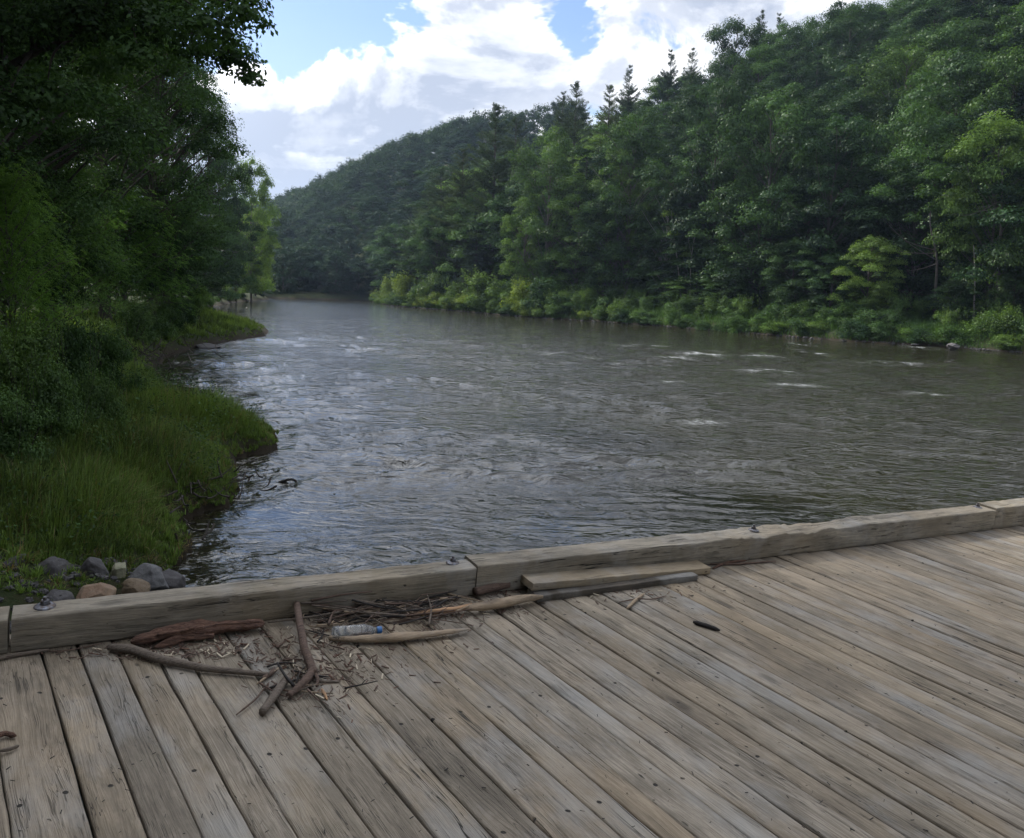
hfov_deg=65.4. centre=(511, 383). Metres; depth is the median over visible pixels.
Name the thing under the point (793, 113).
broadleaf tree
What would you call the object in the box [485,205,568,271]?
broadleaf tree
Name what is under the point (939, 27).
broadleaf tree
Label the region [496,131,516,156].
broadleaf tree
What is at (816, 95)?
broadleaf tree
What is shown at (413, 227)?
broadleaf tree
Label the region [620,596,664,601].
twig
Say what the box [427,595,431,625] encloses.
twig
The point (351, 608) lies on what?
twig
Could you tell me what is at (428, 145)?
broadleaf tree
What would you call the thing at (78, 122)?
broadleaf tree
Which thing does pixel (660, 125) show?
broadleaf tree
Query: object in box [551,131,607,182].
broadleaf tree
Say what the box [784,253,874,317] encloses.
sapling
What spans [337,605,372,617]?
twig
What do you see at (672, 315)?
bank shrub
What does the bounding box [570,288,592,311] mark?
bank shrub
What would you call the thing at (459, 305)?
bank shrub
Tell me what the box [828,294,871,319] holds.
bank shrub
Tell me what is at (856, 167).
broadleaf tree
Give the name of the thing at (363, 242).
broadleaf tree
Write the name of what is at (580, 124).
pine tree
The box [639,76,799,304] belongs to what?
broadleaf tree
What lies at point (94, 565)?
boulder
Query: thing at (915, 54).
broadleaf tree
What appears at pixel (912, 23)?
broadleaf tree
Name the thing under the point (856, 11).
broadleaf tree
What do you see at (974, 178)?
broadleaf tree
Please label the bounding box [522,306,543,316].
bank shrub
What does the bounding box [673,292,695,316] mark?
bank shrub
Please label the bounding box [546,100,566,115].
broadleaf tree
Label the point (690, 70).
pine tree
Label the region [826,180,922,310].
hemlock tree
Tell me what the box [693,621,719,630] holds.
driftwood stick
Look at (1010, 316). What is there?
bank shrub
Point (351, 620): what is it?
twig
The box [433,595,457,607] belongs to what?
twig
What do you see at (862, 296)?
bank shrub
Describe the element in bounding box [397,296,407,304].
bank shrub
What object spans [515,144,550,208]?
broadleaf tree
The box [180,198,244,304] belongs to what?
broadleaf tree
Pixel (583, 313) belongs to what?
bank shrub
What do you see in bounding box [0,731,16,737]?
bark scrap
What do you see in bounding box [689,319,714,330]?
bank shrub
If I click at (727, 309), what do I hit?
bank shrub
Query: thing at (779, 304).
bank shrub
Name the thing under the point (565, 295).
bank shrub
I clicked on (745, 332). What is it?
gravel
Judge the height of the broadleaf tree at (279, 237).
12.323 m
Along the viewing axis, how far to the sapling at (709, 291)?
90.95 m
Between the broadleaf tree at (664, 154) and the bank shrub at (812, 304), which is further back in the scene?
the broadleaf tree at (664, 154)
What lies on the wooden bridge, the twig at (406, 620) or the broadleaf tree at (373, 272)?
the twig at (406, 620)
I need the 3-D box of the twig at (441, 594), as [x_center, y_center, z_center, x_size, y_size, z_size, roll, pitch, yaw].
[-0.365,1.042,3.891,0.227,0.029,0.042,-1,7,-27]
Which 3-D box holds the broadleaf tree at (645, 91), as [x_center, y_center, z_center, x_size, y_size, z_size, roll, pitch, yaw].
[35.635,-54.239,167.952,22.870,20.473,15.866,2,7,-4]
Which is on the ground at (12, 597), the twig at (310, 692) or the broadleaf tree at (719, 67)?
the broadleaf tree at (719, 67)
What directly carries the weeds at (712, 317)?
on the ground at (12, 597)
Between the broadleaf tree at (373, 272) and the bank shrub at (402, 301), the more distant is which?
the broadleaf tree at (373, 272)
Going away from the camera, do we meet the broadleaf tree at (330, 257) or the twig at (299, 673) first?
the twig at (299, 673)
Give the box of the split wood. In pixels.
[329,628,469,642]
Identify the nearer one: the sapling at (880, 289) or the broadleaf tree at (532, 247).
the sapling at (880, 289)
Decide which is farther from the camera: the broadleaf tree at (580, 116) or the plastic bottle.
the broadleaf tree at (580, 116)
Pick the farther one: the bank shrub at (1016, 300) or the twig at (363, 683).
the bank shrub at (1016, 300)
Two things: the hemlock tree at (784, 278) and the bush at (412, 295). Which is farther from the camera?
the bush at (412, 295)
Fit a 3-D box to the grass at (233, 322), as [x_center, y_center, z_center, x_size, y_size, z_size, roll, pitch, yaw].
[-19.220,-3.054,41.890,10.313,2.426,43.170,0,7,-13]
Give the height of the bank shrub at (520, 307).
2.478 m
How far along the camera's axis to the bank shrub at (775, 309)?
81.76 m
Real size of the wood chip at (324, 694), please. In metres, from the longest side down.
0.075 x 0.015 x 0.014 m
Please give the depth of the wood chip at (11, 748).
2.50 m
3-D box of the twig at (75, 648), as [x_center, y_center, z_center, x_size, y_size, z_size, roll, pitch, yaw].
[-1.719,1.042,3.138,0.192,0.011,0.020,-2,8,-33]
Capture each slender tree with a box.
[661,209,680,295]
[680,218,707,297]
[865,67,968,319]
[942,107,1023,298]
[973,245,975,315]
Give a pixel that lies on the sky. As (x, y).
(345, 78)
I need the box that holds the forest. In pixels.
[241,98,570,238]
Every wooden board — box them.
[521,560,710,590]
[528,572,697,602]
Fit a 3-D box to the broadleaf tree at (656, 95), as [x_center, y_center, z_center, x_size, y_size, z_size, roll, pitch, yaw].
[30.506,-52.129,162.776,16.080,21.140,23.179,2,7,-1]
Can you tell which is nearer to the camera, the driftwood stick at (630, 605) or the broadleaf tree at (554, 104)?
the driftwood stick at (630, 605)
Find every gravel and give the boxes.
[0,537,135,631]
[372,301,1021,352]
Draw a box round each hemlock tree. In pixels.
[533,193,574,287]
[544,148,599,298]
[620,102,636,125]
[640,157,712,307]
[758,188,849,310]
[797,55,830,135]
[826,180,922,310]
[841,133,890,261]
[851,10,895,111]
[893,0,912,52]
[987,26,1023,182]
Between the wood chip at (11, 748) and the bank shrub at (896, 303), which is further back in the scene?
the bank shrub at (896, 303)
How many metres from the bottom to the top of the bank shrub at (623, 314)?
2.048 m
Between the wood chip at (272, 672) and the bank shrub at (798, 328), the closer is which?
the wood chip at (272, 672)
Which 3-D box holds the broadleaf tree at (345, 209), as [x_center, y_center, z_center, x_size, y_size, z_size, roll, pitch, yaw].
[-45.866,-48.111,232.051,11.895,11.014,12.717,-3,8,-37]
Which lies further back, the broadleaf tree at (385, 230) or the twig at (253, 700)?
the broadleaf tree at (385, 230)
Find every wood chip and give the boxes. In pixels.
[0,745,18,751]
[261,668,275,678]
[321,688,327,699]
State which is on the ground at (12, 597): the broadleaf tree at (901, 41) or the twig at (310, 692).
the broadleaf tree at (901, 41)
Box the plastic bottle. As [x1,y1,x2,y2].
[331,624,381,637]
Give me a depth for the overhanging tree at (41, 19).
13.71 m
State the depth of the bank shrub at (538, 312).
105.65 m
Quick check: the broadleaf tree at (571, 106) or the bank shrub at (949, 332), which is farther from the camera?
the broadleaf tree at (571, 106)
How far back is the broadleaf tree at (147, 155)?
58.04 m
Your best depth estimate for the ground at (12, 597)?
38.77 m
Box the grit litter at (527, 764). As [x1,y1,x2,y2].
[3,570,1023,833]
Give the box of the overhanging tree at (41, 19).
[0,0,282,160]
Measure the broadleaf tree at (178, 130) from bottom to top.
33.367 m
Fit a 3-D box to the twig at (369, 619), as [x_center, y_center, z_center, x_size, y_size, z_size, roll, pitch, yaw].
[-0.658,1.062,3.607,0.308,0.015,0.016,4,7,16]
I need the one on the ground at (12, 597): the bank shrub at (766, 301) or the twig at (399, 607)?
the bank shrub at (766, 301)
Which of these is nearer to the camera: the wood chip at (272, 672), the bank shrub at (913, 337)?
the wood chip at (272, 672)
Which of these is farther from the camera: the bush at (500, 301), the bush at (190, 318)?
the bush at (500, 301)
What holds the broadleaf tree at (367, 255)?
on the ground at (12, 597)
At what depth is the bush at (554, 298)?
105.49 m
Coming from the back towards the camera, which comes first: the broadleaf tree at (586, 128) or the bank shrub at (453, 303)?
the broadleaf tree at (586, 128)
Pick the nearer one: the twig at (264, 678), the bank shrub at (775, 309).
the twig at (264, 678)
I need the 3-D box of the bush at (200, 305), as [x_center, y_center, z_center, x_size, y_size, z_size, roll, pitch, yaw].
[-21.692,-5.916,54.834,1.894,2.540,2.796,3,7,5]
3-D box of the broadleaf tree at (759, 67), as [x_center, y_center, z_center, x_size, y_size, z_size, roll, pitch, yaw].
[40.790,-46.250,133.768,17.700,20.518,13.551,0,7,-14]
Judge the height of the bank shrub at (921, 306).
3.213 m
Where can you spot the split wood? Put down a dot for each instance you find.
(392, 637)
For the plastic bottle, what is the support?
on the wooden bridge
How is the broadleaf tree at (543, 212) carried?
on the ground at (12, 597)
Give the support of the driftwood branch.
on the wooden bridge
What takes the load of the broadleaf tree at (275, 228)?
on the ground at (12, 597)
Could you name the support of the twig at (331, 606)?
on the wooden bridge
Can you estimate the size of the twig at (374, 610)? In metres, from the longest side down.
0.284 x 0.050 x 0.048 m
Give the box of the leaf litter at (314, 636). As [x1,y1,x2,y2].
[41,586,696,722]
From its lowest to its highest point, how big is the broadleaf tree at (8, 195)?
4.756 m
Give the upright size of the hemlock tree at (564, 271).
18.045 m
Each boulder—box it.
[1,554,27,566]
[36,556,70,575]
[46,589,74,601]
[76,582,116,598]
[80,557,109,578]
[110,562,125,577]
[121,578,150,593]
[131,563,168,590]
[162,568,185,588]
[195,343,221,347]
[946,343,959,349]
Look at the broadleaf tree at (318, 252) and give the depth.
197.32 m
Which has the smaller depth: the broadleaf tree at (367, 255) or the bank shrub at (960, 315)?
the bank shrub at (960, 315)
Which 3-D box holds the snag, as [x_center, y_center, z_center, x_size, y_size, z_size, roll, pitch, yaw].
[-3.930,1.730,13.968,0.390,0.139,0.060,2,7,-1]
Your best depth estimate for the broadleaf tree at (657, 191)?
116.84 m
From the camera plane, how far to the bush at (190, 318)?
45.84 m
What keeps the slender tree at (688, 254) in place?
on the ground at (12, 597)
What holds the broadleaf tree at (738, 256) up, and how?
on the ground at (12, 597)
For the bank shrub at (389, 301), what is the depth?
148.37 m
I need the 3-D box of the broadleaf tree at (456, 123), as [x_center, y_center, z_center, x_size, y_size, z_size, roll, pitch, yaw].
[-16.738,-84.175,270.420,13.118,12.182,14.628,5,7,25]
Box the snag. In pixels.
[278,478,296,482]
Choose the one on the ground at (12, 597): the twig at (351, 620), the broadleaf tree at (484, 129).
the broadleaf tree at (484, 129)
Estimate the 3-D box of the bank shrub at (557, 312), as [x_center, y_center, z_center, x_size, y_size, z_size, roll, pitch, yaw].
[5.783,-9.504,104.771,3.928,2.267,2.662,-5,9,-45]
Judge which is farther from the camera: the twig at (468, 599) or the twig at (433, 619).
the twig at (468, 599)
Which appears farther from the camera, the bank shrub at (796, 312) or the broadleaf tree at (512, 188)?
the broadleaf tree at (512, 188)
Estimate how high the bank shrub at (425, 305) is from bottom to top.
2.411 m
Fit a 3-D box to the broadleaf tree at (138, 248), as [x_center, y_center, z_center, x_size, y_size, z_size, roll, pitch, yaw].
[-20.417,-6.725,41.244,8.611,7.929,9.041,1,7,-6]
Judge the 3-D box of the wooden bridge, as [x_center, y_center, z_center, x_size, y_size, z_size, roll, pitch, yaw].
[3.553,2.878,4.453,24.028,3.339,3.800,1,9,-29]
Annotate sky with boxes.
[60,0,889,216]
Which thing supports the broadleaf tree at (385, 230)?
on the ground at (12, 597)
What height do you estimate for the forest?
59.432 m
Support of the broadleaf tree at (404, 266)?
on the ground at (12, 597)
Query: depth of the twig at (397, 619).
3.62 m
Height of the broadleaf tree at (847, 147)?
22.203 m
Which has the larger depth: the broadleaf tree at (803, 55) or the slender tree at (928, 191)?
the broadleaf tree at (803, 55)
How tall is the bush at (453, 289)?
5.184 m
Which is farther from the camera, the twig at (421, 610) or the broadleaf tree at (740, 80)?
the broadleaf tree at (740, 80)
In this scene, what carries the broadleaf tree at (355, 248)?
on the ground at (12, 597)
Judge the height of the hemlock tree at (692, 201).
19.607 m
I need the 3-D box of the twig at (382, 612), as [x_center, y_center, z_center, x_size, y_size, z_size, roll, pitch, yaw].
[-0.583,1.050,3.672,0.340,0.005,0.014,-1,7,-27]
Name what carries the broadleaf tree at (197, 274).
on the ground at (12, 597)
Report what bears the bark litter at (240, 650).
on the wooden bridge
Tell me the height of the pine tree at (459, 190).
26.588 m
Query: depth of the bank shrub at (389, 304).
148.46 m
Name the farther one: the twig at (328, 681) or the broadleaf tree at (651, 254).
the broadleaf tree at (651, 254)
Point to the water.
(411, 436)
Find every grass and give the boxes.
[0,359,278,600]
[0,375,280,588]
[2,302,263,384]
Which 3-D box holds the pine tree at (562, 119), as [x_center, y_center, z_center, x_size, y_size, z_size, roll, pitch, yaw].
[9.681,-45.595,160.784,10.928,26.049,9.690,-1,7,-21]
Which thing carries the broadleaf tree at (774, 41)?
on the ground at (12, 597)
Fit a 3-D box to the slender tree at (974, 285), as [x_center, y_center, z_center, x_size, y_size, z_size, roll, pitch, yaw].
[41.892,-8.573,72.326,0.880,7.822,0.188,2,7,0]
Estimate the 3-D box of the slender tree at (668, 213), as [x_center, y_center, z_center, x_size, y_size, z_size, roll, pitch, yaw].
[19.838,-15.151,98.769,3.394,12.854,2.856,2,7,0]
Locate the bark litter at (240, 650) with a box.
[56,585,762,721]
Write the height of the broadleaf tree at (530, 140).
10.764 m
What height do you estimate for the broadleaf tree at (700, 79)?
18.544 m
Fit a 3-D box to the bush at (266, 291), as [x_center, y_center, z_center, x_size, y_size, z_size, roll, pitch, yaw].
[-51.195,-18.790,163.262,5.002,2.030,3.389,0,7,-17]
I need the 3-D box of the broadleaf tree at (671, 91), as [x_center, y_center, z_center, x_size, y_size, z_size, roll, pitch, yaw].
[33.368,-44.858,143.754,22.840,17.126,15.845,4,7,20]
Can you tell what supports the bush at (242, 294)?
on the ground at (12, 597)
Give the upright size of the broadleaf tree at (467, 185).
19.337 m
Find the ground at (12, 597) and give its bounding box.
[0,113,1023,633]
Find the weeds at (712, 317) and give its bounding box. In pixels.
[382,274,1023,351]
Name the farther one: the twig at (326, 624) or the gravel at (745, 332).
the gravel at (745, 332)
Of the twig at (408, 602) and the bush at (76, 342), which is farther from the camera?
the bush at (76, 342)
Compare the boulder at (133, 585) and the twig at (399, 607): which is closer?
the twig at (399, 607)
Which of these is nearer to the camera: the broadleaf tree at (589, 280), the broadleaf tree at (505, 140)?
the broadleaf tree at (589, 280)
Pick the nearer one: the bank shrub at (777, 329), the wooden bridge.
the wooden bridge
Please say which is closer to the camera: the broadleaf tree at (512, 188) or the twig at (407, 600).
the twig at (407, 600)
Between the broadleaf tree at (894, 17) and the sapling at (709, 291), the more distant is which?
the broadleaf tree at (894, 17)
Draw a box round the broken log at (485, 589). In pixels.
[472,582,510,595]
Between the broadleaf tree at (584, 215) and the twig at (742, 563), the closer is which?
the twig at (742, 563)
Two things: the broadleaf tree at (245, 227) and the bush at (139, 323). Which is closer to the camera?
the bush at (139, 323)
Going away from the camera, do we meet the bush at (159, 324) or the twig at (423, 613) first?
the twig at (423, 613)
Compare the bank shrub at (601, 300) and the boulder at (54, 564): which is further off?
the bank shrub at (601, 300)
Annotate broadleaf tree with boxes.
[0,0,154,311]
[0,0,178,326]
[0,0,206,271]
[0,0,258,260]
[0,1,240,321]
[0,2,93,271]
[0,63,169,283]
[0,156,111,381]
[3,118,151,325]
[66,185,204,315]
[70,72,194,297]
[75,0,254,317]
[88,0,254,302]
[128,48,239,294]
[128,230,229,304]
[169,88,240,306]
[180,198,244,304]
[198,151,257,300]
[217,192,278,301]
[224,155,281,300]
[240,207,281,296]
[256,249,318,294]
[267,224,290,248]
[268,230,286,253]
[270,258,292,289]
[273,226,304,250]
[274,244,298,278]
[274,248,320,291]
[278,239,323,276]
[279,245,320,288]
[280,245,344,284]
[312,224,351,251]
[313,248,361,294]
[324,223,362,250]
[327,238,368,280]
[334,199,368,234]
[335,257,378,294]
[357,224,391,257]
[362,245,382,280]
[362,251,382,288]
[363,223,421,285]
[366,244,413,282]
[371,238,405,280]
[381,238,442,289]
[392,163,481,239]
[396,214,472,284]
[405,207,463,294]
[406,141,437,161]
[427,192,509,284]
[429,168,497,242]
[447,158,471,174]
[448,117,479,135]
[460,152,503,210]
[462,173,576,291]
[466,160,479,170]
[467,118,493,150]
[481,122,517,143]
[485,113,514,129]
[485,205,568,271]
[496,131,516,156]
[498,114,534,144]
[498,196,543,295]
[499,133,525,153]
[500,125,585,291]
[511,108,542,138]
[512,191,571,263]
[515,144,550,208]
[520,132,543,147]
[524,154,557,208]
[527,113,557,135]
[533,117,559,135]
[533,139,611,199]
[535,174,622,295]
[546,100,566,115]
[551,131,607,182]
[555,105,592,129]
[561,196,669,291]
[563,108,589,125]
[564,190,640,299]
[565,134,643,231]
[566,108,695,298]
[569,142,668,249]
[573,121,607,138]
[585,148,653,302]
[586,97,662,137]
[592,122,681,224]
[595,170,676,258]
[602,187,687,298]
[611,115,670,180]
[618,100,686,168]
[631,182,703,304]
[634,75,700,138]
[638,84,720,154]
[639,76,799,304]
[640,157,718,240]
[641,77,705,116]
[649,97,752,166]
[651,99,720,170]
[659,107,757,169]
[660,73,727,141]
[662,135,786,223]
[667,178,834,305]
[674,167,787,298]
[679,156,785,250]
[683,14,772,142]
[683,85,856,308]
[686,80,843,195]
[687,101,781,177]
[701,43,789,149]
[706,199,789,308]
[708,57,745,83]
[710,69,767,107]
[730,62,804,120]
[745,20,818,101]
[747,64,831,137]
[748,127,893,232]
[755,42,859,124]
[757,112,918,293]
[759,145,910,294]
[770,26,831,91]
[781,0,886,96]
[789,12,895,136]
[808,3,878,51]
[808,51,914,167]
[814,91,905,210]
[820,158,1011,310]
[822,7,888,40]
[829,37,958,185]
[849,106,1022,295]
[857,0,959,54]
[861,46,1023,231]
[863,26,948,110]
[865,9,914,37]
[875,0,993,108]
[881,13,1023,151]
[883,1,933,48]
[884,0,908,37]
[908,0,1023,46]
[913,0,988,47]
[915,44,1023,278]
[920,0,1022,104]
[921,119,1023,315]
[924,53,1023,228]
[932,149,1023,317]
[947,1,1023,146]
[997,157,1023,299]
[1003,0,1023,29]
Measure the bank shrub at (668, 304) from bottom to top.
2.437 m
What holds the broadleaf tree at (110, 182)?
on the ground at (12, 597)
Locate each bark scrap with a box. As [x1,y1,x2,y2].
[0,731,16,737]
[712,560,746,568]
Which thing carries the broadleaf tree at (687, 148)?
on the ground at (12, 597)
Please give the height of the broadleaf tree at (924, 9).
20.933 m
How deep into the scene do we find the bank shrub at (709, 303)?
89.87 m
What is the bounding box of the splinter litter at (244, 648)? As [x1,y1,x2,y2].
[65,590,658,717]
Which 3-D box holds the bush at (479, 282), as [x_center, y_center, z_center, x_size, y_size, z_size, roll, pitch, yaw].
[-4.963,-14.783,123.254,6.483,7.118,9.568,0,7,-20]
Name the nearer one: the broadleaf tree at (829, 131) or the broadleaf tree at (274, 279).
the broadleaf tree at (829, 131)
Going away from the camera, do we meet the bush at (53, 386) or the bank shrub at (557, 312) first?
the bush at (53, 386)
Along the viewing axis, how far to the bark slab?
3.29 m
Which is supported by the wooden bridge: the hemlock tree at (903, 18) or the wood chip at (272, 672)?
the wood chip at (272, 672)
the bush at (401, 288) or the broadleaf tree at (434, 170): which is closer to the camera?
the bush at (401, 288)
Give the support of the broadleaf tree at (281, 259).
on the ground at (12, 597)
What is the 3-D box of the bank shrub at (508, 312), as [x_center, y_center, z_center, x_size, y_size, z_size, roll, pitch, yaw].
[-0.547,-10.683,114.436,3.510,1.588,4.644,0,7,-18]
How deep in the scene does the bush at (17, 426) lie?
10.67 m
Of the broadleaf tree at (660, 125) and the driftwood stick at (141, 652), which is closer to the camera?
the driftwood stick at (141, 652)
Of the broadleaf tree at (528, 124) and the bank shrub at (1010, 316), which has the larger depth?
the broadleaf tree at (528, 124)
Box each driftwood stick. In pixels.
[0,649,48,659]
[107,644,269,676]
[626,593,644,608]
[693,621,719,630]
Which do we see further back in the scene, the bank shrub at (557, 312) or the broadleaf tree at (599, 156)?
the broadleaf tree at (599, 156)
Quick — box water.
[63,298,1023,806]
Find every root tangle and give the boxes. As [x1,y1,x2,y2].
[113,331,226,369]
[160,460,245,500]
[169,496,214,540]
[207,459,276,498]
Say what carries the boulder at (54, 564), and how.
on the ground at (12, 597)
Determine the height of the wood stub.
0.044 m
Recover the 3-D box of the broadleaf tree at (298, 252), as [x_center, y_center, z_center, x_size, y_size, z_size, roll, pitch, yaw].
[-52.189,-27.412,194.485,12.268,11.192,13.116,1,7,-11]
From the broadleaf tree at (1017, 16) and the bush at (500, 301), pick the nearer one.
the broadleaf tree at (1017, 16)
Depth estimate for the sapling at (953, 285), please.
72.67 m
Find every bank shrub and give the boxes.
[380,292,388,303]
[384,293,395,304]
[386,295,395,305]
[391,295,401,303]
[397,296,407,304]
[402,298,416,306]
[412,294,426,305]
[417,295,430,307]
[426,300,438,307]
[442,297,452,307]
[449,298,462,309]
[454,296,468,308]
[475,298,487,310]
[485,302,497,312]
[494,305,513,313]
[498,302,520,315]
[510,301,530,315]
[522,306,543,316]
[532,301,561,315]
[543,290,560,309]
[545,303,567,318]
[556,288,573,307]
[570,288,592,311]
[572,309,591,320]
[575,285,601,305]
[589,293,614,313]
[591,305,610,319]
[603,302,629,320]
[605,285,622,304]
[607,307,635,322]
[614,296,635,312]
[617,285,639,306]
[628,290,653,309]
[629,308,647,322]
[636,293,653,311]
[636,309,662,324]
[650,288,665,302]
[655,304,685,325]
[658,298,678,314]
[659,290,680,308]
[672,313,697,327]
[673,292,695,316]
[688,292,705,309]
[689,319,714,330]
[692,294,726,319]
[710,317,733,330]
[714,293,736,314]
[716,293,748,320]
[716,312,751,332]
[732,293,760,321]
[733,291,761,313]
[749,312,775,331]
[755,301,790,322]
[757,285,776,310]
[759,319,791,332]
[769,293,797,317]
[777,300,818,323]
[782,312,815,335]
[797,292,818,318]
[800,317,829,334]
[814,303,850,328]
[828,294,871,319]
[835,318,871,339]
[843,287,877,316]
[846,306,891,330]
[864,318,894,341]
[871,307,912,331]
[878,288,912,313]
[891,323,918,343]
[894,322,936,343]
[900,294,932,320]
[920,322,981,344]
[926,298,977,326]
[933,307,970,329]
[961,307,1011,336]
[971,294,1017,324]
[981,300,1023,336]
[987,332,1023,349]
[989,289,1023,311]
[1015,316,1023,339]
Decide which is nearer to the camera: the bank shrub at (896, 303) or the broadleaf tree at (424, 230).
the bank shrub at (896, 303)
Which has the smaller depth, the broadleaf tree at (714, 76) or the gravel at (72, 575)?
the gravel at (72, 575)
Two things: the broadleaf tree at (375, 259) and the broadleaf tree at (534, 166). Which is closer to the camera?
the broadleaf tree at (534, 166)
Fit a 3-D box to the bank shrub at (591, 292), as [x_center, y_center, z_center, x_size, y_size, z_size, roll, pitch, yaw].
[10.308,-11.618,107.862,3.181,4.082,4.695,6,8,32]
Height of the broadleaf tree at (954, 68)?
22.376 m
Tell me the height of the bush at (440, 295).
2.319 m
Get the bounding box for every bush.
[0,291,66,411]
[0,327,123,461]
[0,360,58,467]
[24,280,124,414]
[60,346,137,434]
[83,305,153,400]
[95,289,162,342]
[116,309,182,338]
[148,294,185,329]
[154,290,193,331]
[176,294,201,324]
[187,284,213,309]
[203,293,220,311]
[215,284,243,301]
[233,287,246,297]
[253,289,274,296]
[370,273,398,299]
[389,270,420,297]
[407,275,437,301]
[414,267,450,304]
[420,291,446,303]
[438,279,469,305]
[453,293,472,307]
[458,264,497,307]
[485,274,518,307]
[488,296,518,308]
[499,277,532,307]
[518,269,563,312]
[545,291,587,312]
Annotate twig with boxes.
[47,643,101,651]
[236,681,269,714]
[257,665,283,683]
[258,681,295,701]
[267,662,295,667]
[268,601,393,622]
[277,662,294,686]
[283,658,301,660]
[295,666,305,683]
[301,600,347,604]
[302,690,332,693]
[306,688,319,701]
[309,611,340,622]
[311,591,371,601]
[312,604,377,617]
[313,604,355,607]
[313,680,339,682]
[316,623,340,625]
[318,616,341,622]
[319,599,375,622]
[323,611,371,622]
[327,609,338,625]
[329,604,388,619]
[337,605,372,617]
[341,613,395,623]
[344,679,377,688]
[348,601,407,621]
[349,606,415,616]
[351,599,406,609]
[353,604,411,622]
[356,599,411,613]
[357,609,391,612]
[360,615,405,617]
[364,611,419,615]
[376,600,437,607]
[377,598,439,622]
[378,618,414,620]
[385,595,437,604]
[387,608,471,623]
[388,602,443,618]
[389,605,453,618]
[396,600,455,612]
[399,601,454,618]
[399,607,433,624]
[409,616,462,627]
[414,590,456,600]
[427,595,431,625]
[430,598,453,601]
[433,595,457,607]
[448,593,483,603]
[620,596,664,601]
[709,561,775,564]
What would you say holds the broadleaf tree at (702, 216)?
on the ground at (12, 597)
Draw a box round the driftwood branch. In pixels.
[286,601,318,698]
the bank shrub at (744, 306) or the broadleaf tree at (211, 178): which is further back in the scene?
the bank shrub at (744, 306)
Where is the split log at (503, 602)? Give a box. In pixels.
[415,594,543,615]
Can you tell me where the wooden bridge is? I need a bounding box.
[0,498,1023,837]
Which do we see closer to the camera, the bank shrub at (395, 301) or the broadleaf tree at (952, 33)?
the broadleaf tree at (952, 33)
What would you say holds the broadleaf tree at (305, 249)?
on the ground at (12, 597)
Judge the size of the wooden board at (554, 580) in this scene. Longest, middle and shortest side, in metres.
1.208 x 0.128 x 0.042 m
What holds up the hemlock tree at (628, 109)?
on the ground at (12, 597)
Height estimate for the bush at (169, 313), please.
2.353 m
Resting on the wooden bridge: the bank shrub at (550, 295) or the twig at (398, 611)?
the twig at (398, 611)
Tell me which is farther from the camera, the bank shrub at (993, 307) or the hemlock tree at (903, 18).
the hemlock tree at (903, 18)
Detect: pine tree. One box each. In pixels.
[395,167,457,272]
[419,147,489,283]
[448,102,528,279]
[453,211,505,296]
[483,117,538,266]
[533,91,575,175]
[548,81,592,213]
[590,84,622,183]
[614,65,640,123]
[650,49,683,154]
[674,48,700,97]
[745,10,772,100]
[771,13,788,61]
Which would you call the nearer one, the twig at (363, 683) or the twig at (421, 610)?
the twig at (363, 683)
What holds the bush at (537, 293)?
on the ground at (12, 597)
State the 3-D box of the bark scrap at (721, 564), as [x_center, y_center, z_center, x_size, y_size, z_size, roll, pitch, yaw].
[1.314,1.091,4.839,0.326,0.024,0.033,-3,8,-37]
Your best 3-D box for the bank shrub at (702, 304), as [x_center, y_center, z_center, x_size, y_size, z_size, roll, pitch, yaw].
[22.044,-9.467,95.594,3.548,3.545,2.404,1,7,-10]
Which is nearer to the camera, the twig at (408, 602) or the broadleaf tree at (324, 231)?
the twig at (408, 602)
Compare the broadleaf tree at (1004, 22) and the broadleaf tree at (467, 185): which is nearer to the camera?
the broadleaf tree at (1004, 22)
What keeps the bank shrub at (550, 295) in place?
on the ground at (12, 597)
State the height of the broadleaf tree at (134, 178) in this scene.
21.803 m
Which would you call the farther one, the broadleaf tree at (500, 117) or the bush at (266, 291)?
the broadleaf tree at (500, 117)
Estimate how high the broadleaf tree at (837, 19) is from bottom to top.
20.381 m
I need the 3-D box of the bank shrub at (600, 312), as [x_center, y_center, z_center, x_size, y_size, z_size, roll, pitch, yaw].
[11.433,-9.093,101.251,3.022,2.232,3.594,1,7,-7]
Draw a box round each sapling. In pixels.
[659,278,724,309]
[690,266,758,310]
[759,236,832,312]
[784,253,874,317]
[825,236,909,317]
[918,278,992,324]
[986,269,1023,327]
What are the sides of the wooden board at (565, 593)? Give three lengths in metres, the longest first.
1.058 x 0.102 x 0.038 m
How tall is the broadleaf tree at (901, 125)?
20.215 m
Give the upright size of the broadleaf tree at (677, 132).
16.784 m
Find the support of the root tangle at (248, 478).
on the water
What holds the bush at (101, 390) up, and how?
on the ground at (12, 597)
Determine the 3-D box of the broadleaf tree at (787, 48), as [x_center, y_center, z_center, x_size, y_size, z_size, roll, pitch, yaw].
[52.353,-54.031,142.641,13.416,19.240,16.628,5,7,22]
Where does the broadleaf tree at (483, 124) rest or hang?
on the ground at (12, 597)
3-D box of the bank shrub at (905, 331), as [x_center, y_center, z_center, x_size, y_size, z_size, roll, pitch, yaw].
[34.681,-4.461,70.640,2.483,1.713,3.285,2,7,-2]
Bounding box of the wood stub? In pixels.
[259,675,290,715]
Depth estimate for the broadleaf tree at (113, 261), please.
32.59 m
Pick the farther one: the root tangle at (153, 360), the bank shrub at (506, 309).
the bank shrub at (506, 309)
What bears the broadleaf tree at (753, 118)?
on the ground at (12, 597)
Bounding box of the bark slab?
[130,619,264,648]

